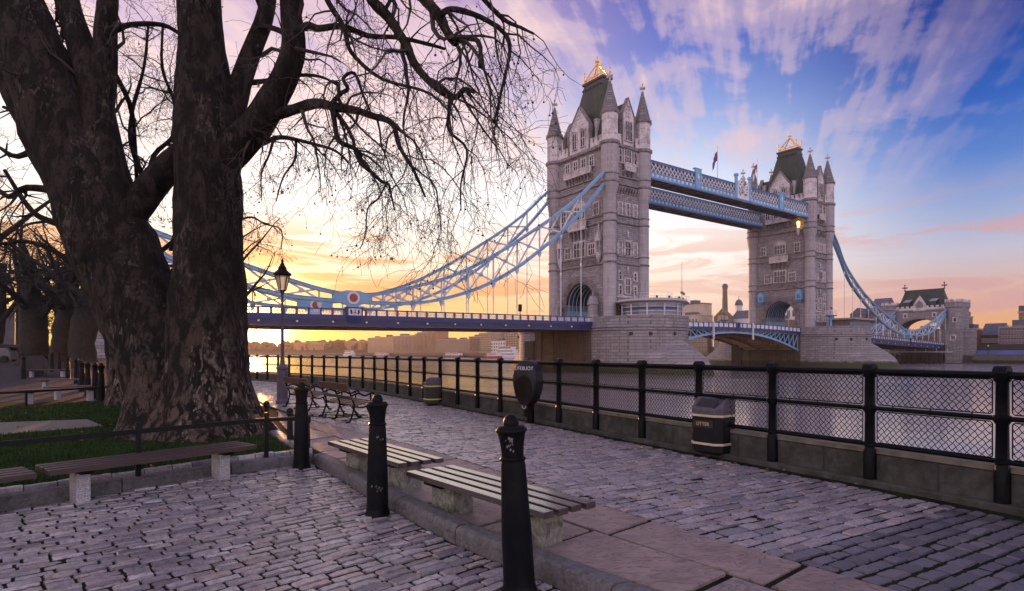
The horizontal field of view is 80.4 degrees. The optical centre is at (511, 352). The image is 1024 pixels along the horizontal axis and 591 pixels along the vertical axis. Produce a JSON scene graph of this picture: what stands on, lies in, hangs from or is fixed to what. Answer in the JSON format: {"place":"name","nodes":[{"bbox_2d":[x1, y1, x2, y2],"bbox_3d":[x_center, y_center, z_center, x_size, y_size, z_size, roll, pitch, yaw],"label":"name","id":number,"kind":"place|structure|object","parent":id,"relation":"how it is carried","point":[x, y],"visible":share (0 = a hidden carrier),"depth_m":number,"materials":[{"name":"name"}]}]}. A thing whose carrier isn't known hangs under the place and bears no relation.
{"place":"outdoors","nodes":[
{"label":"outdoors","id":0,"kind":"place"},
{"bbox_2d":[0,358,107,401],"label":"yard paving","id":1,"kind":"structure","parent":0,"point":[11,380],"depth_m":29.26,"materials":[{"name":"stone"}]},
{"bbox_2d":[3,303,14,344],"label":"approach wall","id":2,"kind":"structure","parent":1,"relation":"on","point":[9,337],"depth_m":69.46,"materials":[{"name":"stone"}]},
{"bbox_2d":[0,344,19,362],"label":"car","id":3,"kind":"object","parent":1,"relation":"on","point":[8,352],"visible":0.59,"depth_m":52.23,"materials":[{"name":"metal"}]},
{"bbox_2d":[21,356,26,378],"bbox_3d":[-27.000,0.846,33.500,0.256,1.283,0.256,0,0,33],"label":"bollard","id":4,"kind":"object","parent":1,"relation":"on","point":[23,370],"visible":0.97,"depth_m":33.42,"materials":[{"name":"black metal"}]},
{"bbox_2d":[0,164,63,281],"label":"plane tree","id":5,"kind":"object","parent":1,"relation":"on","point":[12,228],"visible":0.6,"depth_m":31.79,"materials":[{"name":"plant"}]},
{"bbox_2d":[18,354,48,375],"bbox_3d":[-28.400,0.751,36.000,1.240,1.310,1.360,0,0,-30],"label":"storage box","id":6,"kind":"object","parent":1,"relation":"on","point":[36,361],"visible":0.82,"depth_m":35.58,"materials":[{"name":"metal"}]},
{"bbox_2d":[1,221,66,318],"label":"plane tree","id":7,"kind":"object","parent":1,"relation":"on","point":[55,311],"visible":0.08,"depth_m":57.39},
{"bbox_2d":[0,203,79,365],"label":"plane tree","id":8,"kind":"object","parent":1,"relation":"on","point":[33,333],"visible":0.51,"depth_m":48.40,"materials":[{"name":"plant"}]},
{"bbox_2d":[0,226,79,361],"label":"plane tree","id":9,"kind":"object","parent":1,"relation":"on","point":[3,304],"visible":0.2,"depth_m":55.01,"materials":[{"name":"plant"}]},
{"bbox_2d":[0,183,87,366],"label":"plane tree","id":10,"kind":"object","parent":1,"relation":"on","point":[59,333],"visible":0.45,"depth_m":46.45,"materials":[{"name":"plant"}]},
{"bbox_2d":[26,369,72,376],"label":"slatted bench","id":11,"kind":"object","parent":1,"relation":"on","point":[31,372],"visible":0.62,"depth_m":35.02,"materials":[{"name":"brown wood"}]},
{"bbox_2d":[6,204,105,367],"bbox_3d":[-31.514,-4.656,47.971,13.664,11.967,9.993,0,0,-39],"label":"plane tree","id":12,"kind":"object","parent":1,"relation":"on","point":[83,332],"visible":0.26,"depth_m":45.87,"materials":[{"name":"plant"}]},
{"bbox_2d":[32,378,91,388],"bbox_3d":[-19.396,1.382,26.401,2.358,0.450,0.580,0,0,-15],"label":"slatted bench","id":13,"kind":"object","parent":1,"relation":"on","point":[44,382],"visible":0.52,"depth_m":26.07,"materials":[{"name":"brown wood"}]},
{"bbox_2d":[42,384,106,399],"bbox_3d":[-14.998,1.395,21.303,0.580,0.450,2.358,0,0,38],"label":"slatted bench","id":14,"kind":"object","parent":1,"relation":"on","point":[57,395],"visible":0.37,"depth_m":20.63,"materials":[{"name":"brown wood"}]},
{"bbox_2d":[78,360,84,391],"bbox_3d":[-17.600,0.976,24.800,0.256,1.283,0.256,0,0,8],"label":"bollard","id":15,"kind":"object","parent":1,"relation":"on","point":[81,373],"visible":0.9,"depth_m":24.72,"materials":[{"name":"black metal"}]},
{"bbox_2d":[0,209,172,356],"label":"woods","id":16,"kind":"object","parent":1,"relation":"on","point":[17,326],"visible":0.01,"depth_m":99.19,"materials":[{"name":"plant"}]},
{"bbox_2d":[84,361,91,395],"bbox_3d":[-15.750,0.979,22.500,0.256,1.283,0.256,0,0,-25],"label":"bollard","id":17,"kind":"object","parent":1,"relation":"on","point":[87,364],"visible":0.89,"depth_m":22.42,"materials":[{"name":"black metal"}]},
{"bbox_2d":[92,362,98,398],"bbox_3d":[-14.650,0.979,21.300,0.256,1.283,0.256,0,0,33],"label":"bollard","id":18,"kind":"object","parent":1,"relation":"on","point":[94,374],"visible":0.79,"depth_m":21.22,"materials":[{"name":"black metal"}]},
{"bbox_2d":[95,331,105,357],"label":"anchorage pier","id":19,"kind":"structure","parent":1,"relation":"on","point":[99,343],"depth_m":75.35,"materials":[{"name":"stone"}]},
{"bbox_2d":[153,207,298,309],"bbox_3d":[-26.271,-5.549,52.258,13.159,13.418,14.404,0,0,-33],"label":"plane tree","id":20,"kind":"object","parent":1,"relation":"on","point":[251,289],"visible":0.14,"depth_m":52.34,"materials":[{"name":"plant"}]},
{"bbox_2d":[0,400,293,486],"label":"lawn","id":21,"kind":"structure","parent":0,"point":[110,440],"depth_m":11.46,"materials":[{"name":"plant"}]},
{"bbox_2d":[0,419,101,434],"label":"stone slab","id":22,"kind":"structure","parent":21,"relation":"on","point":[10,427],"depth_m":12.98,"materials":[{"name":"stone"}]},
{"bbox_2d":[0,386,106,407],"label":"lawn rail","id":23,"kind":"object","parent":21,"relation":"on","point":[26,392],"visible":0.49,"depth_m":17.77,"materials":[{"name":"metal"}]},
{"bbox_2d":[0,29,172,406],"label":"plane tree","id":24,"kind":"object","parent":21,"relation":"on","point":[113,396],"visible":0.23,"depth_m":18.79,"materials":[{"name":"brown plant"}]},
{"bbox_2d":[97,363,104,401],"bbox_3d":[-13.150,0.979,19.400,0.256,1.283,0.256,0,0,0],"label":"bollard","id":25,"kind":"object","parent":21,"relation":"on","point":[101,384],"visible":0.93,"depth_m":19.32,"materials":[{"name":"black metal"}]},
{"bbox_2d":[0,412,294,476],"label":"lawn rail","id":26,"kind":"object","parent":21,"relation":"on","point":[137,431],"visible":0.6,"depth_m":7.65,"materials":[{"name":"metal"}]},
{"bbox_2d":[259,401,310,447],"bbox_3d":[-5.233,1.300,12.866,0.254,0.640,7.761,0,0,-30],"label":"lawn rail","id":27,"kind":"object","parent":21,"relation":"on","point":[288,411],"visible":0.43,"depth_m":10.72,"materials":[{"name":"metal"}]},
{"bbox_2d":[0,0,578,442],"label":"plane tree","id":28,"kind":"object","parent":21,"relation":"on","point":[176,340],"visible":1,"depth_m":11.55,"materials":[{"name":"brown plant"}]},
{"bbox_2d":[0,464,561,590],"bbox_3d":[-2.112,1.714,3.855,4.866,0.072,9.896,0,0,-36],"label":"cobblestones","id":29,"kind":"structure","parent":0,"point":[398,573],"depth_m":5.40,"materials":[{"name":"stone"}]},
{"bbox_2d":[0,467,36,482],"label":"slatted bench","id":30,"kind":"object","parent":29,"relation":"on","point":[14,474],"visible":1,"depth_m":6.33,"materials":[{"name":"brown wood"}]},
{"bbox_2d":[35,441,256,502],"bbox_3d":[-4.448,1.495,7.583,0.580,0.450,2.358,0,0,38],"label":"slatted bench","id":31,"kind":"object","parent":29,"relation":"on","point":[79,471],"visible":0.99,"depth_m":7.25,"materials":[{"name":"brown wood"}]},
{"bbox_2d":[292,382,310,469],"bbox_3d":[-3.110,1.079,8.950,0.256,1.283,0.256,0,0,33],"label":"bollard","id":32,"kind":"object","parent":29,"relation":"on","point":[301,445],"visible":1,"depth_m":8.87,"materials":[{"name":"black metal"}]},
{"bbox_2d":[365,394,389,518],"bbox_3d":[-1.410,1.079,6.350,0.256,1.283,0.256,0,0,-25],"label":"bollard","id":33,"kind":"object","parent":29,"relation":"on","point":[377,485],"visible":0.99,"depth_m":6.27,"materials":[{"name":"black metal"}]},
{"bbox_2d":[496,414,537,590],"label":"bollard","id":34,"kind":"object","parent":29,"relation":"on","point":[518,559],"visible":1,"depth_m":4.21,"materials":[{"name":"black metal"}]},
{"bbox_2d":[368,335,392,352],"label":"building","id":35,"kind":"structure","parent":0,"point":[379,344],"depth_m":684.67,"materials":[{"name":"beige paint"}]},
{"bbox_2d":[393,334,416,352],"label":"building","id":36,"kind":"structure","parent":0,"point":[404,343],"depth_m":634.83,"materials":[{"name":"beige paint"}]},
{"bbox_2d":[417,331,448,352],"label":"building","id":37,"kind":"structure","parent":0,"point":[426,341],"depth_m":591.05,"materials":[{"name":"beige paint"}]},
{"bbox_2d":[436,337,468,352],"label":"building","id":38,"kind":"structure","parent":0,"point":[453,345],"depth_m":555.16,"materials":[{"name":"beige paint"}]},
{"bbox_2d":[491,338,505,352],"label":"building","id":39,"kind":"structure","parent":0,"point":[495,344],"depth_m":498.02,"materials":[{"name":"white paint"}]},
{"bbox_2d":[0,380,1023,590],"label":"quay ground","id":40,"kind":"structure","parent":0,"point":[274,413],"depth_m":5.92,"materials":[{"name":"stone"}]},
{"bbox_2d":[13,387,93,403],"bbox_3d":[-14.598,1.395,19.603,0.580,0.450,2.358,0,0,38],"label":"slatted bench","id":41,"kind":"object","parent":40,"relation":"on","point":[89,394],"visible":0.46,"depth_m":19.55,"materials":[{"name":"brown wood"}]},
{"bbox_2d":[0,453,312,511],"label":"kerb","id":42,"kind":"structure","parent":40,"relation":"on","point":[31,498],"depth_m":7.54,"materials":[{"name":"stone"}]},
{"bbox_2d":[0,448,312,494],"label":"edging setts","id":43,"kind":"structure","parent":40,"relation":"on","point":[12,489],"depth_m":7.87,"materials":[{"name":"stone"}]},
{"bbox_2d":[270,430,293,448],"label":"edging setts","id":44,"kind":"structure","parent":40,"relation":"on","point":[273,433],"depth_m":10.73,"materials":[{"name":"stone"}]},
{"bbox_2d":[273,258,291,403],"bbox_3d":[-7.220,-0.655,19.050,0.570,4.610,0.570,0,0,0],"label":"street lamp","id":45,"kind":"object","parent":40,"relation":"on","point":[282,274],"visible":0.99,"depth_m":18.95,"materials":[{"name":"grey metal"}]},
{"bbox_2d":[313,453,654,590],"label":"kerb","id":46,"kind":"structure","parent":40,"relation":"on","point":[431,518],"depth_m":5.22,"materials":[{"name":"stone"}]},
{"bbox_2d":[513,360,542,422],"bbox_3d":[0.361,0.885,13.722,0.670,1.430,0.336,0,0,38],"label":"lifebuoy housing","id":47,"kind":"object","parent":40,"relation":"on","point":[528,381],"visible":1,"depth_m":13.59,"materials":[{"name":"plastic"}]},
{"bbox_2d":[276,410,894,590],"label":"flagstones","id":48,"kind":"object","parent":40,"relation":"on","point":[653,555],"visible":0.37,"depth_m":4.84,"materials":[{"name":"stone"}]},
{"bbox_2d":[328,438,443,489],"bbox_3d":[-1.685,1.429,7.777,0.580,0.375,2.142,0,0,-38],"label":"slatted bench","id":49,"kind":"object","parent":48,"relation":"on","point":[401,461],"visible":0.84,"depth_m":7.31,"materials":[{"name":"grey wood"}]},
{"bbox_2d":[406,465,595,548],"bbox_3d":[-0.205,1.429,5.687,0.580,0.375,2.142,0,0,-39],"label":"slatted bench","id":50,"kind":"object","parent":48,"relation":"on","point":[456,490],"visible":0.91,"depth_m":5.48,"materials":[{"name":"grey wood"}]},
{"bbox_2d":[251,380,955,556],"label":"promenade setts","id":51,"kind":"structure","parent":40,"relation":"on","point":[633,457],"depth_m":7.52,"materials":[{"name":"stone"}]},
{"bbox_2d":[282,377,331,410],"bbox_3d":[-5.870,1.161,17.315,0.743,0.897,1.810,0,0,-40],"label":"park bench","id":52,"kind":"object","parent":51,"relation":"on","point":[312,394],"visible":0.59,"depth_m":17.06,"materials":[{"name":"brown wood"}]},
{"bbox_2d":[318,381,374,422],"bbox_3d":[-3.989,1.161,14.597,0.743,0.897,1.886,0,0,-37],"label":"park bench","id":53,"kind":"object","parent":51,"relation":"on","point":[344,400],"visible":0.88,"depth_m":14.44,"materials":[{"name":"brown wood"}]},
{"bbox_2d":[423,377,440,405],"bbox_3d":[-2.400,1.180,18.200,0.476,0.840,0.517,0,0,-21],"label":"litter bin","id":54,"kind":"object","parent":51,"relation":"on","point":[432,390],"visible":1,"depth_m":17.99,"materials":[{"name":"metal"}]},
{"bbox_2d":[250,372,1023,516],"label":"parapet wall","id":55,"kind":"structure","parent":40,"relation":"on","point":[966,482],"depth_m":8.16,"materials":[{"name":"stone"}]},
{"bbox_2d":[249,355,1023,504],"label":"river railing","id":56,"kind":"object","parent":55,"relation":"on","point":[1002,419],"visible":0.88,"depth_m":8.51,"materials":[{"name":"black metal"}]},
{"bbox_2d":[691,396,735,456],"bbox_3d":[3.128,1.150,9.418,0.539,0.900,0.580,0,0,-37],"label":"litter bin","id":57,"kind":"object","parent":40,"relation":"on","point":[711,421],"visible":0.96,"depth_m":9.21,"materials":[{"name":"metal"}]},
{"bbox_2d":[783,508,1023,590],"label":"dark setts","id":58,"kind":"structure","parent":40,"relation":"on","point":[906,540],"depth_m":4.80,"materials":[{"name":"stone"}]},
{"bbox_2d":[505,332,518,352],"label":"building","id":59,"kind":"structure","parent":0,"point":[511,338],"depth_m":479.59,"materials":[{"name":"beige paint"}]},
{"bbox_2d":[0,0,1023,346],"label":"sky","id":60,"kind":"structure","parent":0,"point":[916,107],"materials":[{"name":"blue"}]},
{"bbox_2d":[248,344,1023,354],"bbox_3d":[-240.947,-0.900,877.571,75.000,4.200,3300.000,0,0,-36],"label":"embankment","id":61,"kind":"structure","parent":0,"point":[979,347],"depth_m":250.46,"materials":[{"name":"stone"}]},
{"bbox_2d":[294,341,317,349],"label":"building","id":62,"kind":"structure","parent":61,"relation":"on","point":[297,346],"depth_m":928.28,"materials":[{"name":"beige paint"}]},
{"bbox_2d":[248,338,367,350],"bbox_3d":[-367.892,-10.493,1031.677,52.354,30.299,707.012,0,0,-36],"label":"treeline","id":63,"kind":"object","parent":61,"relation":"on","point":[337,344],"visible":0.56,"depth_m":1003.18,"materials":[{"name":"plant"}]},
{"bbox_2d":[344,339,367,349],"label":"building","id":64,"kind":"structure","parent":61,"relation":"on","point":[361,344],"depth_m":761.23,"materials":[{"name":"beige paint"}]},
{"bbox_2d":[468,335,479,353],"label":"building","id":65,"kind":"structure","parent":61,"relation":"on","point":[474,344],"depth_m":524.96,"materials":[{"name":"beige paint"}]},
{"bbox_2d":[479,332,502,352],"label":"building","id":66,"kind":"structure","parent":61,"relation":"on","point":[486,339],"depth_m":509.51,"materials":[{"name":"beige paint"}]},
{"bbox_2d":[683,300,711,314],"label":"building","id":67,"kind":"structure","parent":61,"relation":"on","point":[699,307],"depth_m":353.63,"materials":[{"name":"beige paint"}]},
{"bbox_2d":[683,312,712,346],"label":"building","id":68,"kind":"structure","parent":61,"relation":"on","point":[695,316],"depth_m":343.86,"materials":[{"name":"beige paint"}]},
{"bbox_2d":[689,337,710,353],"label":"building","id":69,"kind":"structure","parent":61,"relation":"on","point":[701,345],"depth_m":335.03,"materials":[{"name":"brick"}]},
{"bbox_2d":[714,309,732,349],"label":"building","id":70,"kind":"structure","parent":61,"relation":"on","point":[719,315],"depth_m":325.27,"materials":[{"name":"brick"}]},
{"bbox_2d":[722,284,727,310],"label":"brewery chimney","id":71,"kind":"object","parent":61,"relation":"on","point":[724,298],"visible":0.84,"depth_m":336.16,"materials":[{"name":"brick"}]},
{"bbox_2d":[850,308,867,317],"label":"building","id":72,"kind":"structure","parent":61,"relation":"on","point":[864,312],"depth_m":276.37,"materials":[{"name":"grey stone"}]},
{"bbox_2d":[869,298,893,338],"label":"building","id":73,"kind":"structure","parent":61,"relation":"on","point":[877,302],"depth_m":275.09,"materials":[{"name":"grey stone"}]},
{"bbox_2d":[998,325,1022,343],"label":"scaffolding","id":74,"kind":"object","parent":61,"relation":"on","point":[1007,335],"visible":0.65,"depth_m":228.29,"materials":[{"name":"metal"}]},
{"bbox_2d":[249,354,1023,460],"bbox_3d":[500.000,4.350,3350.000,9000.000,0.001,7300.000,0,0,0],"label":"river","id":75,"kind":"structure","parent":0,"point":[963,367],"depth_m":60.89,"materials":[{"name":"grey liquid"}]},
{"bbox_2d":[497,346,518,357],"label":"river boat","id":76,"kind":"object","parent":75,"relation":"on","point":[508,351],"visible":0.92,"depth_m":439.28,"materials":[{"name":"white paint"}]},
{"bbox_2d":[512,315,714,374],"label":"bridge pier","id":77,"kind":"structure","parent":75,"relation":"in","point":[658,339],"depth_m":121.32,"materials":[{"name":"stone"}]},
{"bbox_2d":[545,57,651,321],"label":"bridge tower","id":78,"kind":"structure","parent":77,"relation":"on","point":[605,241],"depth_m":134.02,"materials":[{"name":"stone"}]},
{"bbox_2d":[166,190,549,318],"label":"suspension chain","id":79,"kind":"object","parent":78,"relation":"hanging from","point":[306,303],"visible":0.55,"depth_m":126.37,"materials":[{"name":"blue paint"}]},
{"bbox_2d":[154,171,604,315],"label":"suspension chain","id":80,"kind":"object","parent":78,"relation":"hanging from","point":[349,298],"visible":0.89,"depth_m":105.39,"materials":[{"name":"blue paint"}]},
{"bbox_2d":[247,306,592,332],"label":"bridge deck","id":81,"kind":"structure","parent":80,"relation":"hanging from","point":[352,319],"depth_m":103.51,"materials":[{"name":"blue paint"}]},
{"bbox_2d":[573,201,585,221],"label":"window","id":82,"kind":"structure","parent":78,"relation":"in","point":[577,208],"depth_m":136.69,"materials":[{"name":"stone"}]},
{"bbox_2d":[573,240,585,258],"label":"window","id":83,"kind":"structure","parent":78,"relation":"in","point":[579,247],"depth_m":136.65,"materials":[{"name":"glass"}]},
{"bbox_2d":[587,242,595,255],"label":"window","id":84,"kind":"structure","parent":78,"relation":"in","point":[590,246],"depth_m":133.68,"materials":[{"name":"stone"}]},
{"bbox_2d":[623,148,631,162],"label":"window","id":85,"kind":"structure","parent":78,"relation":"in","point":[627,155],"depth_m":132.32,"materials":[{"name":"stone"}]},
{"bbox_2d":[623,240,631,256],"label":"window","id":86,"kind":"structure","parent":78,"relation":"in","point":[627,244],"depth_m":132.22,"materials":[{"name":"stone"}]},
{"bbox_2d":[624,277,631,294],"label":"window","id":87,"kind":"structure","parent":78,"relation":"in","point":[627,281],"depth_m":132.22,"materials":[{"name":"glass"}]},
{"bbox_2d":[616,292,687,315],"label":"control cabin","id":88,"kind":"object","parent":77,"relation":"on","point":[657,305],"visible":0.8,"depth_m":122.63,"materials":[{"name":"grey glass"}]},
{"bbox_2d":[689,321,800,350],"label":"bascule span","id":89,"kind":"object","parent":77,"relation":"on","point":[742,336],"visible":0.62,"depth_m":167.28,"materials":[{"name":"blue paint"}]},
{"bbox_2d":[706,326,900,367],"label":"bridge pier","id":90,"kind":"structure","parent":75,"relation":"in","point":[838,346],"depth_m":170.21,"materials":[{"name":"stone"}]},
{"bbox_2d":[747,131,835,330],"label":"bridge tower","id":91,"kind":"structure","parent":90,"relation":"on","point":[786,262],"depth_m":182.70,"materials":[{"name":"beige stone"}]},
{"bbox_2d":[649,187,762,229],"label":"walkway","id":92,"kind":"structure","parent":91,"relation":"attached to","point":[660,200],"depth_m":172.35,"materials":[{"name":"blue paint"}]},
{"bbox_2d":[651,160,807,220],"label":"walkway","id":93,"kind":"structure","parent":91,"relation":"attached to","point":[740,193],"depth_m":154.66,"materials":[{"name":"blue paint"}]},
{"bbox_2d":[773,240,785,255],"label":"window","id":94,"kind":"structure","parent":91,"relation":"in","point":[779,246],"depth_m":185.01,"materials":[{"name":"stone"}]},
{"bbox_2d":[773,269,785,282],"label":"window","id":95,"kind":"structure","parent":91,"relation":"in","point":[779,275],"depth_m":185.28,"materials":[{"name":"glass"}]},
{"bbox_2d":[788,308,895,336],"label":"suspension chain","id":96,"kind":"object","parent":91,"relation":"hanging from","point":[880,324],"visible":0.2,"depth_m":245.16,"materials":[{"name":"blue paint"}]},
{"bbox_2d":[833,233,946,340],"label":"suspension chain","id":97,"kind":"object","parent":91,"relation":"hanging from","point":[848,275],"visible":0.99,"depth_m":202.78,"materials":[{"name":"blue paint"}]},
{"bbox_2d":[871,335,944,349],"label":"bridge deck","id":98,"kind":"structure","parent":97,"relation":"hanging from","point":[891,343],"depth_m":218.67,"materials":[{"name":"blue paint"}]},
{"bbox_2d":[826,317,874,325],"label":"control cabin","id":99,"kind":"object","parent":90,"relation":"on","point":[842,321],"visible":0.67,"depth_m":173.51,"materials":[{"name":"grey stone"}]},
{"bbox_2d":[891,348,947,363],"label":"jetty","id":100,"kind":"object","parent":75,"relation":"in","point":[936,358],"visible":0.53,"depth_m":234.37,"materials":[{"name":"white paint"}]},
{"bbox_2d":[733,310,748,323],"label":"building","id":101,"kind":"structure","parent":0,"point":[741,316],"depth_m":324.39,"materials":[{"name":"white stone"}]},
{"bbox_2d":[913,326,940,342],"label":"building","id":102,"kind":"structure","parent":0,"point":[937,336],"depth_m":279.50,"materials":[{"name":"brick"}]},
{"bbox_2d":[893,355,971,361],"bbox_3d":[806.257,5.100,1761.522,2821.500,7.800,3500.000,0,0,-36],"label":"bank","id":103,"kind":"structure","parent":0,"point":[967,358],"depth_m":241.86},
{"bbox_2d":[249,353,708,356],"bbox_3d":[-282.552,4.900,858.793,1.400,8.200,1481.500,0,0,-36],"label":"river wall","id":104,"kind":"structure","parent":103,"relation":"on","point":[415,354],"depth_m":639.42,"materials":[{"name":"stone"}]},
{"bbox_2d":[881,282,976,362],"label":"gatehouse","id":105,"kind":"object","parent":103,"relation":"on","point":[958,336],"visible":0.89,"depth_m":240.08,"materials":[{"name":"stone"}]},
{"bbox_2d":[972,354,1023,362],"bbox_3d":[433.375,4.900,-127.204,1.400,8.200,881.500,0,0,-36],"label":"river wall","id":106,"kind":"structure","parent":103,"relation":"on","point":[997,358],"depth_m":222.61,"materials":[{"name":"stone"}]},
{"bbox_2d":[976,350,1023,353],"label":"site hoarding","id":107,"kind":"object","parent":103,"relation":"on","point":[999,351],"visible":0.67,"depth_m":226.04,"materials":[{"name":"blue"}]},
{"bbox_2d":[898,361,1023,363],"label":"foreshore","id":108,"kind":"structure","parent":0,"point":[959,363],"depth_m":230.94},
{"bbox_2d":[969,324,982,343],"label":"building","id":109,"kind":"structure","parent":0,"point":[979,331],"depth_m":241.80,"materials":[{"name":"red brick"}]},
{"bbox_2d":[981,323,1006,343],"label":"building","id":110,"kind":"structure","parent":0,"point":[989,334],"depth_m":240.99,"materials":[{"name":"grey stone"}]},
{"bbox_2d":[999,320,1023,343],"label":"building","id":111,"kind":"structure","parent":0,"point":[1017,322],"depth_m":229.58,"materials":[{"name":"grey brick"}]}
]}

